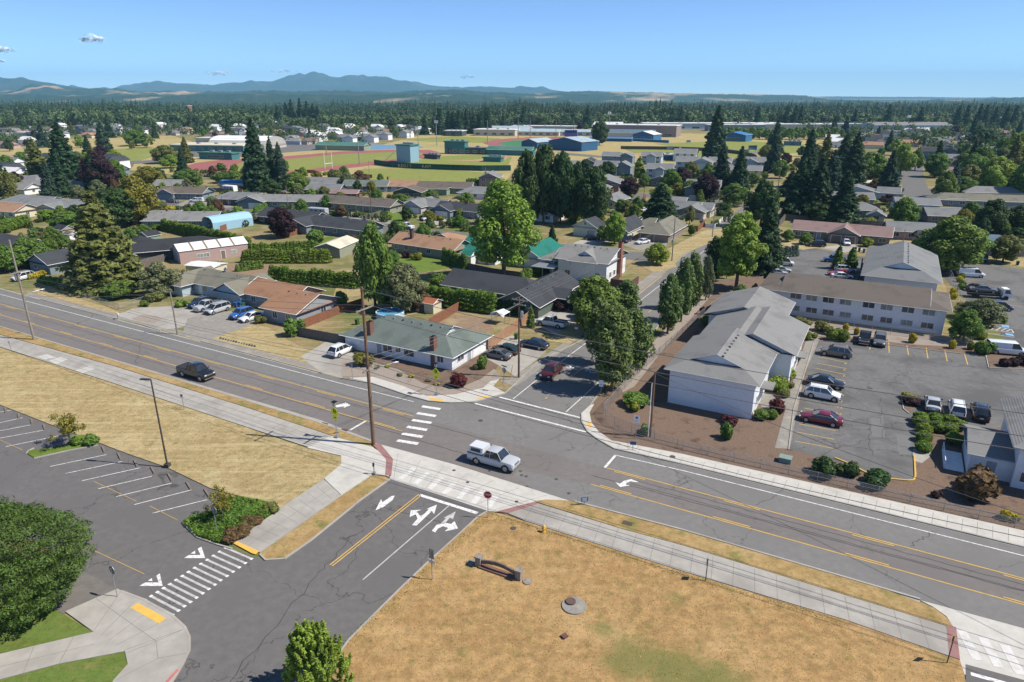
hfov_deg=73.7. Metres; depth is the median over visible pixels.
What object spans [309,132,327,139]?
house
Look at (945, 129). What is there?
broadleaf tree
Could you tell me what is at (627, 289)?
street tree
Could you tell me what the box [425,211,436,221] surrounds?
broadleaf tree
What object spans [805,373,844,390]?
parked car
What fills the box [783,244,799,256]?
hedge
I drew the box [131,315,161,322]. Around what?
driveway island
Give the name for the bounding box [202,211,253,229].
arched carport
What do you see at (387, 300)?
broadleaf tree
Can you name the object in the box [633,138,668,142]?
windscreen wall
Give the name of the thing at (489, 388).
pavement
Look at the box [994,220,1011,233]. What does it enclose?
broadleaf tree
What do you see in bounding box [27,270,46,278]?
hedge
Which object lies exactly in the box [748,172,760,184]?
broadleaf tree
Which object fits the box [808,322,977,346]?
gravel strip
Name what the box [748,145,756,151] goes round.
scoreboard
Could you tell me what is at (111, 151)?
broadleaf tree
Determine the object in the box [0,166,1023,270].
garden shrubbery
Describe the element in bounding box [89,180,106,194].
broadleaf tree
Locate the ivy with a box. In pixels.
[183,496,271,542]
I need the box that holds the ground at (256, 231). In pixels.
[0,97,1023,679]
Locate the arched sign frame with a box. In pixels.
[467,552,531,584]
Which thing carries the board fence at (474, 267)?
on the ground at (256, 231)
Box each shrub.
[306,229,323,242]
[384,211,392,219]
[449,373,467,387]
[472,364,478,369]
[622,391,649,406]
[753,408,769,420]
[767,409,778,419]
[768,375,789,390]
[777,388,789,397]
[825,328,838,339]
[837,329,850,341]
[843,323,849,330]
[854,327,859,334]
[903,396,921,406]
[908,332,917,342]
[911,411,930,421]
[912,415,930,424]
[914,440,932,452]
[915,422,933,433]
[915,430,933,442]
[928,412,944,420]
[930,420,946,432]
[941,414,957,422]
[941,421,959,432]
[944,431,963,444]
[948,340,956,348]
[950,287,957,292]
[950,292,957,298]
[953,418,967,430]
[956,275,963,281]
[958,283,964,289]
[967,341,974,349]
[976,332,987,339]
[998,358,1012,366]
[1009,357,1020,365]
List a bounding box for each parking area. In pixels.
[191,144,315,156]
[558,152,601,157]
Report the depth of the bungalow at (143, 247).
177.43 m
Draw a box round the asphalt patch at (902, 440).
[846,415,910,454]
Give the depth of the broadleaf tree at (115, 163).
339.00 m
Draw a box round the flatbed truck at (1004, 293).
[965,287,1011,299]
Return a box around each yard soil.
[227,262,280,275]
[439,315,494,331]
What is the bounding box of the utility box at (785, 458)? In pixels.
[779,453,792,464]
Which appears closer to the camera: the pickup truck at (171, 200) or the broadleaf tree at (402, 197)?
the broadleaf tree at (402, 197)
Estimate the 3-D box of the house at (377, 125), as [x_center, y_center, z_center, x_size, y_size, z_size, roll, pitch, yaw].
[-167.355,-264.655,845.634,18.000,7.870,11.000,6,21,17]
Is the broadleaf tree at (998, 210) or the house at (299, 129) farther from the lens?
the house at (299, 129)
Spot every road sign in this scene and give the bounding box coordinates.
[633,415,639,437]
[946,633,956,662]
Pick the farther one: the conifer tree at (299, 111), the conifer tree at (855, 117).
the conifer tree at (299, 111)
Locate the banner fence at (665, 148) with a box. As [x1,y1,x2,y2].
[621,146,756,156]
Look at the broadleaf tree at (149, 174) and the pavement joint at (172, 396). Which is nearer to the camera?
the pavement joint at (172, 396)
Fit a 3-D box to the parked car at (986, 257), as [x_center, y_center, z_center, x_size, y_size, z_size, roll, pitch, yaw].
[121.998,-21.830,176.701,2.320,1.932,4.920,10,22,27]
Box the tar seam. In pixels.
[0,302,1023,681]
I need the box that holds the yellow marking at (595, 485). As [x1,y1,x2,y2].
[1,281,1023,604]
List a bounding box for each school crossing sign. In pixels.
[331,400,339,437]
[432,362,438,394]
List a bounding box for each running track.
[188,150,438,172]
[484,137,562,145]
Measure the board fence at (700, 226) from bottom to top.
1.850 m
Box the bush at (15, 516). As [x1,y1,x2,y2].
[0,494,96,634]
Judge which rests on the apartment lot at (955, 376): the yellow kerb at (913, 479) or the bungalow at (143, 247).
the yellow kerb at (913, 479)
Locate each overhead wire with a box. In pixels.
[10,273,338,310]
[11,241,359,288]
[19,277,364,358]
[23,287,361,369]
[26,281,371,363]
[28,270,370,305]
[355,311,1023,450]
[362,369,1023,537]
[364,289,1023,413]
[369,306,514,367]
[369,359,1023,519]
[370,304,518,361]
[371,305,1023,436]
[372,303,519,355]
[375,364,1023,524]
[521,228,660,299]
[521,315,649,370]
[529,226,664,299]
[657,374,1022,514]
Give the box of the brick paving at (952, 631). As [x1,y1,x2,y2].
[374,443,959,658]
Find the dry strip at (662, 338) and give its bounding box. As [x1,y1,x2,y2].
[616,292,713,391]
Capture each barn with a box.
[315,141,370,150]
[486,146,535,155]
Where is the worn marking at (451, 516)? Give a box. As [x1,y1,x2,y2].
[151,505,454,613]
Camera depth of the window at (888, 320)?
124.94 m
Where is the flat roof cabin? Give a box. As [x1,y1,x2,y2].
[184,261,226,270]
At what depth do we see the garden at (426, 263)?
173.39 m
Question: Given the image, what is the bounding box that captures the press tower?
[395,142,419,162]
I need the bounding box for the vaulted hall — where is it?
[208,135,286,149]
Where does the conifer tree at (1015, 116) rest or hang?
on the ground at (256, 231)
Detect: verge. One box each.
[0,327,371,445]
[261,476,387,558]
[535,499,952,625]
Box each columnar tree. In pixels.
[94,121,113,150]
[265,135,274,174]
[272,142,287,187]
[526,306,534,327]
[633,156,645,177]
[831,244,844,268]
[844,247,858,272]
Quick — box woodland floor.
[44,100,1023,124]
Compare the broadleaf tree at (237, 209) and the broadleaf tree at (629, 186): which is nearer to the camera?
the broadleaf tree at (237, 209)
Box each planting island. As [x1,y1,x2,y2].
[27,435,97,457]
[189,498,269,543]
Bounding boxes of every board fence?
[138,254,164,266]
[212,188,232,191]
[220,224,226,230]
[276,228,299,238]
[296,326,344,342]
[303,298,361,327]
[365,210,380,219]
[429,302,459,322]
[455,261,520,276]
[488,311,528,348]
[688,220,704,231]
[702,217,722,227]
[779,215,883,225]
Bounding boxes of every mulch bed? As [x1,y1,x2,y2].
[373,353,498,388]
[590,274,1023,529]
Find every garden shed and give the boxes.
[54,224,74,232]
[62,231,77,239]
[137,229,161,238]
[416,297,442,313]
[462,250,475,263]
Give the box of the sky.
[0,0,1023,96]
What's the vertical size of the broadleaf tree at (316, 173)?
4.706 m
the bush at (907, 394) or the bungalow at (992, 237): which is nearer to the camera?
the bush at (907, 394)
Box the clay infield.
[458,156,508,160]
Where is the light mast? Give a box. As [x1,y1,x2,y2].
[354,134,359,164]
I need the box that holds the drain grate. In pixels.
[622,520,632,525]
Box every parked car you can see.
[10,270,36,281]
[187,295,211,307]
[203,300,230,314]
[228,305,253,319]
[238,310,263,322]
[327,342,354,357]
[482,347,512,360]
[491,342,520,354]
[520,337,549,350]
[539,360,562,380]
[583,234,598,239]
[621,235,631,242]
[634,238,649,244]
[771,268,787,273]
[780,265,791,272]
[799,409,843,427]
[803,382,841,402]
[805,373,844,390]
[807,239,826,246]
[819,344,852,358]
[827,269,850,274]
[830,271,853,279]
[834,264,856,273]
[842,238,850,245]
[872,330,887,346]
[924,395,942,412]
[947,398,966,418]
[965,283,978,289]
[968,284,997,293]
[969,402,990,422]
[983,253,988,261]
[995,299,1013,311]
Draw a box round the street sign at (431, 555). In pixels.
[428,548,434,579]
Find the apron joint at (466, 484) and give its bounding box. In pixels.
[394,456,545,509]
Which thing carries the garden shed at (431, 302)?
on the ground at (256, 231)
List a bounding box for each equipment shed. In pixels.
[197,150,239,159]
[482,155,504,161]
[783,140,801,145]
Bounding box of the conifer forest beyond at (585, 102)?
[0,99,1022,109]
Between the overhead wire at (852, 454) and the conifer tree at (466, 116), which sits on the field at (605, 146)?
the conifer tree at (466, 116)
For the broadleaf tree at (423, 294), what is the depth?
133.79 m
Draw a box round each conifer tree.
[1,167,18,198]
[21,138,47,174]
[35,121,49,147]
[38,160,62,197]
[45,121,81,180]
[52,156,72,197]
[54,189,149,296]
[69,121,75,134]
[81,135,93,153]
[83,153,107,190]
[104,115,116,137]
[150,122,159,138]
[174,148,190,172]
[177,136,195,162]
[193,117,199,133]
[224,119,231,134]
[240,117,272,192]
[274,106,279,120]
[283,102,288,115]
[288,99,295,118]
[296,98,303,119]
[303,101,310,119]
[309,104,315,119]
[314,106,320,117]
[418,115,429,134]
[434,108,438,132]
[435,109,445,134]
[445,110,450,129]
[449,112,455,129]
[454,110,463,129]
[454,115,463,129]
[460,112,466,129]
[464,110,470,133]
[468,115,476,133]
[477,111,484,127]
[485,109,491,127]
[500,114,505,125]
[519,106,528,124]
[545,225,558,241]
[582,105,591,128]
[640,183,684,219]
[667,107,676,121]
[677,106,684,121]
[700,105,728,157]
[711,143,730,191]
[726,146,750,194]
[752,196,788,274]
[753,106,761,121]
[761,136,781,173]
[768,119,785,153]
[776,170,795,196]
[778,161,810,216]
[781,105,791,122]
[791,105,799,122]
[796,129,818,184]
[798,105,804,122]
[802,157,833,217]
[816,131,833,167]
[824,170,861,223]
[826,149,842,190]
[830,116,837,130]
[837,134,851,161]
[840,116,849,133]
[840,132,868,184]
[850,110,858,121]
[875,150,903,196]
[882,104,892,121]
[884,130,893,151]
[916,107,924,121]
[932,140,944,164]
[943,162,962,192]
[952,105,962,126]
[962,105,971,127]
[963,140,979,160]
[969,117,977,132]
[971,104,984,123]
[982,104,990,126]
[989,107,1001,127]
[999,106,1012,127]
[1005,135,1022,166]
[1010,105,1020,126]
[1015,119,1023,132]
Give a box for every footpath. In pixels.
[759,392,791,410]
[775,337,819,448]
[794,364,799,373]
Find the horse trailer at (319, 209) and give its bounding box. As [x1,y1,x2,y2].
[307,207,328,213]
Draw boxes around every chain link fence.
[58,284,144,309]
[603,304,709,434]
[654,433,1016,527]
[797,310,972,340]
[948,270,973,340]
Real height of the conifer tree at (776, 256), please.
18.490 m
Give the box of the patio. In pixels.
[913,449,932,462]
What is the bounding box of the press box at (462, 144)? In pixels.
[443,139,468,153]
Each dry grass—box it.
[0,351,329,502]
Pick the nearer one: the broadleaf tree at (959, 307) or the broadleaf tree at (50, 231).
the broadleaf tree at (959, 307)
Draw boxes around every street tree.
[584,296,612,358]
[590,302,634,390]
[614,279,641,311]
[620,305,655,375]
[657,273,684,333]
[672,256,694,321]
[684,250,704,309]
[700,255,714,299]
[703,236,724,279]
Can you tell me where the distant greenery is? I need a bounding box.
[0,118,1023,156]
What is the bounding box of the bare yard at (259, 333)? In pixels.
[35,289,319,371]
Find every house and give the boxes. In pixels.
[0,129,11,133]
[0,141,20,148]
[0,162,25,168]
[2,167,27,174]
[12,157,26,169]
[17,136,36,145]
[19,174,40,179]
[63,130,69,137]
[76,126,90,133]
[81,132,96,137]
[101,164,129,175]
[104,154,130,167]
[112,126,124,133]
[156,122,166,127]
[165,130,182,135]
[209,124,220,130]
[231,128,243,134]
[281,126,291,131]
[284,135,300,139]
[285,138,301,144]
[287,128,303,134]
[296,131,304,136]
[301,137,318,144]
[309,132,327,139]
[326,131,342,137]
[327,127,342,132]
[338,134,356,141]
[344,129,358,134]
[361,133,378,142]
[371,124,384,127]
[375,131,392,139]
[398,130,413,137]
[405,125,416,131]
[478,170,502,186]
[530,241,638,286]
[586,157,596,167]
[593,160,633,175]
[601,151,635,163]
[604,174,623,192]
[641,151,663,163]
[645,163,675,177]
[673,148,698,160]
[675,156,713,170]
[684,179,721,200]
[708,156,732,166]
[728,165,762,179]
[732,156,766,168]
[823,134,840,141]
[831,138,842,147]
[862,141,883,148]
[864,137,885,147]
[881,131,898,139]
[889,196,942,219]
[901,139,918,145]
[911,128,926,133]
[919,147,947,158]
[929,141,952,146]
[944,147,957,153]
[947,154,959,160]
[948,159,959,166]
[953,132,971,140]
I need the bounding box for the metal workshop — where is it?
[171,236,247,263]
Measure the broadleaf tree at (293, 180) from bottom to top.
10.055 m
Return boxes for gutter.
[0,288,1022,601]
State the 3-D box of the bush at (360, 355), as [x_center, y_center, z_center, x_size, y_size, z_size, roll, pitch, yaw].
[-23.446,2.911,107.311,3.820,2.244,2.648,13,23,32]
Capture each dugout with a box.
[423,152,440,158]
[446,146,486,154]
[663,152,673,159]
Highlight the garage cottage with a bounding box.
[572,216,605,235]
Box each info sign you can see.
[579,495,590,504]
[630,440,638,449]
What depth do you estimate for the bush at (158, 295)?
140.49 m
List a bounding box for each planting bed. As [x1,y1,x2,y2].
[903,399,914,412]
[987,356,1023,367]
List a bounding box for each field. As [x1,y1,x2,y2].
[0,135,191,155]
[79,147,155,160]
[131,133,837,181]
[361,169,501,181]
[399,136,500,142]
[401,154,511,164]
[625,149,791,164]
[654,141,805,152]
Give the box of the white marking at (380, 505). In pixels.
[0,253,1023,681]
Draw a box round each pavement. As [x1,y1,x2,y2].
[0,335,330,446]
[26,292,316,369]
[232,479,340,552]
[307,436,388,495]
[348,377,504,401]
[501,251,690,385]
[507,503,959,659]
[582,404,1023,545]
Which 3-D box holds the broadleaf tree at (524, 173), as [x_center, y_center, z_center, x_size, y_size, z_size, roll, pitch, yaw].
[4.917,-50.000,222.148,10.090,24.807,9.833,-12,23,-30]
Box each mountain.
[0,77,87,89]
[69,71,1003,98]
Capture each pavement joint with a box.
[0,593,187,676]
[6,339,309,438]
[248,485,335,544]
[524,506,946,648]
[618,446,1008,539]
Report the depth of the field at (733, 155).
525.15 m
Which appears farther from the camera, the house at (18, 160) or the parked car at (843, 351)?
the house at (18, 160)
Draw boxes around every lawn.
[0,568,92,653]
[0,652,126,681]
[320,512,965,681]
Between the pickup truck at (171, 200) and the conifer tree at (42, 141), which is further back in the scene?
the conifer tree at (42, 141)
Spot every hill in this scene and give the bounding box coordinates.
[0,84,625,101]
[0,93,568,102]
[531,91,840,100]
[819,97,1023,101]
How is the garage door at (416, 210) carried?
in the bungalow at (418, 205)
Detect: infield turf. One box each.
[228,152,422,170]
[496,139,552,145]
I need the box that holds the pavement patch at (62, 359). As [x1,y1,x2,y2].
[38,354,94,372]
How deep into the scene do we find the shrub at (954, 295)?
142.58 m
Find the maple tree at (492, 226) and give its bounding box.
[468,178,541,274]
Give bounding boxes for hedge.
[0,214,31,232]
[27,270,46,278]
[35,275,62,285]
[159,218,251,246]
[234,260,264,271]
[239,247,332,263]
[248,240,318,250]
[252,201,268,212]
[267,264,360,288]
[424,284,498,313]
[440,247,468,269]
[456,203,480,215]
[466,178,478,185]
[492,298,525,315]
[519,267,549,277]
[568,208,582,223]
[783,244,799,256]
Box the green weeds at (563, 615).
[374,522,930,681]
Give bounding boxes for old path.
[44,561,114,613]
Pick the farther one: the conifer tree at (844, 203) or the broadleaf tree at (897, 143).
the broadleaf tree at (897, 143)
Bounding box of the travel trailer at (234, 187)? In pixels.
[222,185,237,191]
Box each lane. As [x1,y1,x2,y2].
[0,289,1023,577]
[509,469,1023,627]
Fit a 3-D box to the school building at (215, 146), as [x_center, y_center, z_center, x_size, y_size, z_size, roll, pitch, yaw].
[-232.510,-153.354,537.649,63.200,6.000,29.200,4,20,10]
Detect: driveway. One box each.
[115,306,209,328]
[176,200,231,207]
[182,311,254,340]
[301,341,357,377]
[338,213,390,223]
[418,218,447,226]
[483,335,545,375]
[534,309,575,333]
[574,239,607,245]
[624,238,666,250]
[820,244,862,251]
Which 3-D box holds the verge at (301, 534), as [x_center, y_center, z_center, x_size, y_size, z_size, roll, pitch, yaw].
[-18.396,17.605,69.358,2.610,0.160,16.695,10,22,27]
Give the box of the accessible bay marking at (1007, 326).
[1001,325,1013,335]
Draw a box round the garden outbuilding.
[315,235,358,257]
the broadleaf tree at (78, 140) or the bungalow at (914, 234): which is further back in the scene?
the broadleaf tree at (78, 140)
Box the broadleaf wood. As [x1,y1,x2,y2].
[0,104,1023,126]
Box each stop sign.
[109,566,117,596]
[211,506,216,529]
[484,491,491,502]
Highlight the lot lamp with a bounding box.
[139,378,170,468]
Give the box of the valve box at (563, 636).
[560,633,567,639]
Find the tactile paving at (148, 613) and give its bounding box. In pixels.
[131,395,591,622]
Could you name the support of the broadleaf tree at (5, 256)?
on the ground at (256, 231)
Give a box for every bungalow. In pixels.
[0,194,63,203]
[0,202,37,217]
[0,233,40,245]
[15,182,40,194]
[20,180,41,183]
[25,248,136,274]
[26,198,84,212]
[38,179,107,189]
[129,235,221,259]
[141,209,224,227]
[152,179,191,189]
[156,185,214,199]
[165,266,276,304]
[214,189,263,205]
[217,180,242,189]
[236,192,322,208]
[243,278,341,323]
[255,207,330,223]
[292,214,384,236]
[303,183,347,193]
[308,175,339,183]
[318,193,403,212]
[329,189,362,195]
[339,314,493,369]
[342,177,389,191]
[387,180,423,191]
[388,229,469,257]
[392,184,427,197]
[402,196,450,213]
[416,181,476,195]
[429,200,483,218]
[440,268,578,318]
[456,186,487,199]
[460,235,562,267]
[528,208,563,222]
[608,191,630,208]
[608,214,642,240]
[636,215,687,242]
[649,175,663,185]
[670,196,689,200]
[672,200,702,213]
[676,200,717,219]
[832,191,875,204]
[853,184,901,198]
[856,202,881,216]
[866,209,886,222]
[882,220,935,239]
[911,230,943,249]
[920,207,965,222]
[926,192,1023,206]
[960,186,1023,194]
[973,205,1016,219]
[984,234,1023,256]
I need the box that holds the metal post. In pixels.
[648,385,651,434]
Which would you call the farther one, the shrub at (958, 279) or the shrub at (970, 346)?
the shrub at (958, 279)
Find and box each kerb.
[0,276,1023,681]
[166,669,177,681]
[788,340,1023,449]
[834,455,916,480]
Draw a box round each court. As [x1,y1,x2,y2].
[371,145,421,148]
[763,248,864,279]
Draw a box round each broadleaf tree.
[0,155,13,161]
[0,171,17,193]
[0,244,21,272]
[1,139,13,150]
[8,236,51,265]
[9,172,23,182]
[12,171,23,179]
[13,152,26,159]
[20,122,28,128]
[34,209,53,219]
[41,238,58,250]
[42,226,60,239]
[44,211,79,225]
[52,205,64,215]
[56,234,69,248]
[65,204,81,211]
[69,185,84,197]
[71,135,83,147]
[74,151,81,161]
[77,150,120,188]
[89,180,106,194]
[92,144,107,153]
[94,186,136,225]
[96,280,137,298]
[107,149,120,153]
[108,159,125,169]
[110,179,118,191]
[114,168,125,181]
[116,174,161,224]
[121,130,144,145]
[123,228,136,239]
[128,141,135,147]
[132,166,164,184]
[134,224,151,233]
[134,261,183,294]
[138,133,155,147]
[149,145,177,160]
[153,167,166,178]
[155,202,166,209]
[158,154,177,167]
[171,170,185,178]
[179,169,202,186]
[182,178,192,186]
[190,202,206,210]
[198,127,206,135]
[204,205,217,210]
[206,197,214,206]
[208,165,216,174]
[210,198,224,212]
[211,171,224,181]
[214,163,225,169]
[221,170,242,179]
[229,165,236,170]
[231,206,244,212]
[259,179,283,193]
[265,207,296,237]
[281,619,353,681]
[283,171,310,192]
[293,186,304,193]
[295,198,307,210]
[297,167,307,175]
[306,188,314,193]
[310,170,321,176]
[316,186,329,194]
[320,195,330,207]
[328,169,342,177]
[334,204,346,216]
[335,291,348,305]
[337,172,355,183]
[339,124,346,132]
[352,170,370,179]
[352,180,361,189]
[352,220,393,309]
[366,181,376,191]
[369,188,383,197]
[377,173,383,179]
[380,262,427,311]
[382,296,399,306]
[388,220,402,235]
[389,249,400,264]
[391,193,408,201]
[399,206,413,219]
[405,292,431,309]
[415,223,431,234]
[422,189,437,196]
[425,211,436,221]
[427,273,446,286]
[452,215,465,224]
[457,192,475,202]
[511,148,539,212]
[531,143,561,222]
[549,150,573,223]
[564,160,583,222]
[568,287,581,304]
[569,275,621,330]
[576,122,582,128]
[576,165,612,218]
[580,159,589,175]
[590,121,609,144]
[595,225,607,240]
[599,161,617,175]
[604,212,626,243]
[613,199,626,211]
[618,177,640,194]
[620,200,632,212]
[628,204,640,216]
[632,196,643,208]
[638,173,650,186]
[643,242,671,263]
[649,183,671,197]
[660,168,682,190]
[671,182,684,196]
[676,167,691,183]
[679,180,694,195]
[684,161,699,178]
[685,205,695,223]
[688,225,695,234]
[691,173,720,198]
[695,189,704,201]
[697,162,715,174]
[716,202,729,211]
[717,183,748,205]
[717,211,769,287]
[727,126,735,132]
[733,284,746,290]
[742,178,781,225]
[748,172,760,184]
[749,126,757,138]
[755,126,764,138]
[758,144,770,156]
[761,128,772,139]
[761,171,767,177]
[771,159,790,176]
[780,126,786,137]
[781,153,792,163]
[782,127,795,139]
[782,229,794,240]
[789,164,795,169]
[792,157,800,169]
[794,126,802,138]
[796,146,804,155]
[798,232,813,243]
[801,126,809,138]
[803,200,832,220]
[806,128,818,138]
[815,144,822,159]
[816,127,825,138]
[850,129,857,138]
[858,194,869,203]
[862,238,873,245]
[865,152,887,179]
[868,179,878,187]
[877,148,885,156]
[878,194,898,202]
[886,197,921,221]
[887,138,902,152]
[895,142,918,173]
[911,215,989,271]
[912,149,924,169]
[924,152,951,176]
[930,170,959,193]
[938,127,948,134]
[947,309,985,340]
[950,125,960,134]
[952,148,970,162]
[953,229,996,255]
[953,301,974,313]
[954,140,966,147]
[957,209,974,221]
[959,142,973,153]
[959,154,981,168]
[959,176,978,192]
[960,164,981,182]
[961,201,982,220]
[963,297,1009,323]
[965,129,1001,143]
[968,146,996,160]
[971,198,1011,229]
[975,159,988,170]
[976,218,991,232]
[978,166,1007,186]
[979,156,1018,186]
[989,234,1023,262]
[992,137,1012,150]
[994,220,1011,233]
[995,148,1009,156]
[999,132,1023,158]
[1007,228,1023,238]
[1008,204,1023,229]
[1009,162,1023,192]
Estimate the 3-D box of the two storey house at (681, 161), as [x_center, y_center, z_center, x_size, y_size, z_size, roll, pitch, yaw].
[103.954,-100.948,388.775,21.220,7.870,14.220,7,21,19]
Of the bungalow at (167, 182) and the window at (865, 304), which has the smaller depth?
the window at (865, 304)
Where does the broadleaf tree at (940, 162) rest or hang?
on the ground at (256, 231)
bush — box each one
[0,494,96,634]
[70,436,83,444]
[83,433,99,445]
[139,301,149,305]
[144,291,164,301]
[150,224,159,228]
[164,205,175,209]
[173,299,189,307]
[221,509,237,523]
[221,526,239,544]
[233,504,254,518]
[235,522,253,538]
[240,515,262,525]
[249,499,265,513]
[254,315,267,322]
[262,501,279,512]
[283,318,305,336]
[352,352,374,364]
[396,221,406,228]
[401,251,410,257]
[409,252,421,259]
[436,215,444,220]
[477,356,487,368]
[554,300,573,310]
[626,399,639,411]
[639,423,649,435]
[699,304,710,312]
[700,315,708,325]
[716,209,723,214]
[720,421,732,439]
[721,414,738,426]
[769,397,785,413]
[790,368,796,379]
[795,316,812,325]
[804,331,817,339]
[811,455,836,478]
[814,320,833,332]
[834,461,860,476]
[863,468,891,489]
[901,391,921,401]
[930,490,942,498]
[954,462,1002,501]
[974,340,997,354]
[1000,509,1022,521]
[1015,354,1023,364]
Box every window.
[197,252,209,257]
[207,155,223,157]
[251,296,255,302]
[272,311,277,318]
[320,305,325,311]
[382,344,392,352]
[404,349,414,357]
[437,356,443,362]
[457,353,463,362]
[790,293,801,299]
[792,305,799,311]
[805,295,817,301]
[805,307,817,313]
[822,297,834,303]
[822,309,834,315]
[839,299,851,305]
[839,311,851,317]
[861,314,873,320]
[862,302,874,308]
[878,238,885,242]
[879,316,892,323]
[880,304,892,310]
[899,319,912,326]
[901,307,914,313]
[920,322,933,328]
[922,309,935,316]
[1018,471,1023,482]
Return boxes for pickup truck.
[165,198,179,202]
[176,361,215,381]
[189,197,203,201]
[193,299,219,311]
[404,222,414,229]
[467,440,520,472]
[536,314,567,328]
[823,254,845,261]
[858,330,871,345]
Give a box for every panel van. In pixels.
[782,257,794,266]
[955,267,985,277]
[986,338,1023,354]
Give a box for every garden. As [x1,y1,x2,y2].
[319,236,335,244]
[334,270,360,296]
[367,212,417,221]
[377,303,419,315]
[399,255,453,271]
[547,320,584,343]
[638,258,676,272]
[667,228,724,266]
[781,240,818,249]
[889,240,911,243]
[984,258,1023,266]
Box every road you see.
[0,304,1023,603]
[966,664,1023,681]
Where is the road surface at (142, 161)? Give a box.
[130,160,159,163]
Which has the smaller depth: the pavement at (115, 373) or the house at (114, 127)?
the pavement at (115, 373)
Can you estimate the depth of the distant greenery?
719.62 m
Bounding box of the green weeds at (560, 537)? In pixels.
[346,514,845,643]
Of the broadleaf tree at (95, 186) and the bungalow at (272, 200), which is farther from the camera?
the broadleaf tree at (95, 186)
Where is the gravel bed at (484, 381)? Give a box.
[341,360,502,395]
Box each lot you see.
[0,405,485,681]
[790,341,1023,478]
[940,262,1023,347]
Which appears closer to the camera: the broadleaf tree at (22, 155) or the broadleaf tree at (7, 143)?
the broadleaf tree at (22, 155)
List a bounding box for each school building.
[168,142,260,151]
[194,136,213,141]
[202,134,229,136]
[443,129,466,135]
[473,128,519,135]
[492,126,532,127]
[504,128,561,135]
[511,124,576,128]
[521,137,551,148]
[548,136,597,150]
[560,129,591,135]
[589,136,632,141]
[592,123,681,136]
[608,129,656,136]
[633,130,661,139]
[725,131,752,141]
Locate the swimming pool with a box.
[375,307,403,318]
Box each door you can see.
[174,250,178,262]
[198,285,202,294]
[219,199,228,204]
[220,250,225,258]
[248,203,260,208]
[346,337,360,350]
[356,205,362,211]
[363,206,369,211]
[376,343,382,354]
[410,207,418,213]
[419,303,424,312]
[435,211,447,217]
[467,349,471,360]
[473,339,487,357]
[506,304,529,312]
[528,259,535,267]
[587,230,594,234]
[640,233,653,241]
[689,195,695,200]
[816,232,820,239]
[830,235,841,242]
[845,236,855,243]
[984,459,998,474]
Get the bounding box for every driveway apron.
[376,443,568,511]
[920,600,1023,679]
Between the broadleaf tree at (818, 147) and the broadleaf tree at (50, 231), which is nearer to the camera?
the broadleaf tree at (50, 231)
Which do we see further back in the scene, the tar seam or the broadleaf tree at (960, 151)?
the broadleaf tree at (960, 151)
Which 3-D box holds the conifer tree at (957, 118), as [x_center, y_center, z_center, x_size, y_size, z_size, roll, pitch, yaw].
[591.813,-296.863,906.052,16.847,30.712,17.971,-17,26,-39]
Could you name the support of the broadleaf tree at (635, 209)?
on the ground at (256, 231)
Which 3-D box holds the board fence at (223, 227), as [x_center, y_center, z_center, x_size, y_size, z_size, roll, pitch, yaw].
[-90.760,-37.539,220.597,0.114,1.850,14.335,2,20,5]
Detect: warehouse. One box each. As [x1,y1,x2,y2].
[640,122,711,128]
[704,123,766,130]
[723,122,775,123]
[752,123,831,129]
[811,122,861,129]
[861,122,951,131]
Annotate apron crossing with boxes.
[399,467,1023,674]
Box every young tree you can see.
[46,413,86,444]
[203,482,234,517]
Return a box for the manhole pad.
[562,597,585,614]
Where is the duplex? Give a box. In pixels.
[791,219,894,244]
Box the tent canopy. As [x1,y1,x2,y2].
[490,309,509,324]
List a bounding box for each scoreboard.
[564,130,576,136]
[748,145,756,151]
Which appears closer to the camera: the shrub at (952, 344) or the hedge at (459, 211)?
the shrub at (952, 344)
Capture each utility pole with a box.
[8,240,44,339]
[169,291,177,333]
[356,287,398,445]
[512,298,527,377]
[649,371,655,436]
[671,217,677,260]
[712,203,715,236]
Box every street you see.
[154,200,754,272]
[503,185,780,407]
[631,193,645,203]
[645,194,782,210]
[899,163,936,224]
[902,187,941,194]
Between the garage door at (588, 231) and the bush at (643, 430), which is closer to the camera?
the bush at (643, 430)
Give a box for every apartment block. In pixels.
[664,286,809,418]
[760,273,952,334]
[857,241,942,290]
[942,396,1023,489]
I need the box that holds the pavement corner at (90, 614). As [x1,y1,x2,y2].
[0,588,187,681]
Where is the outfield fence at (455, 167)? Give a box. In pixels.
[374,160,510,170]

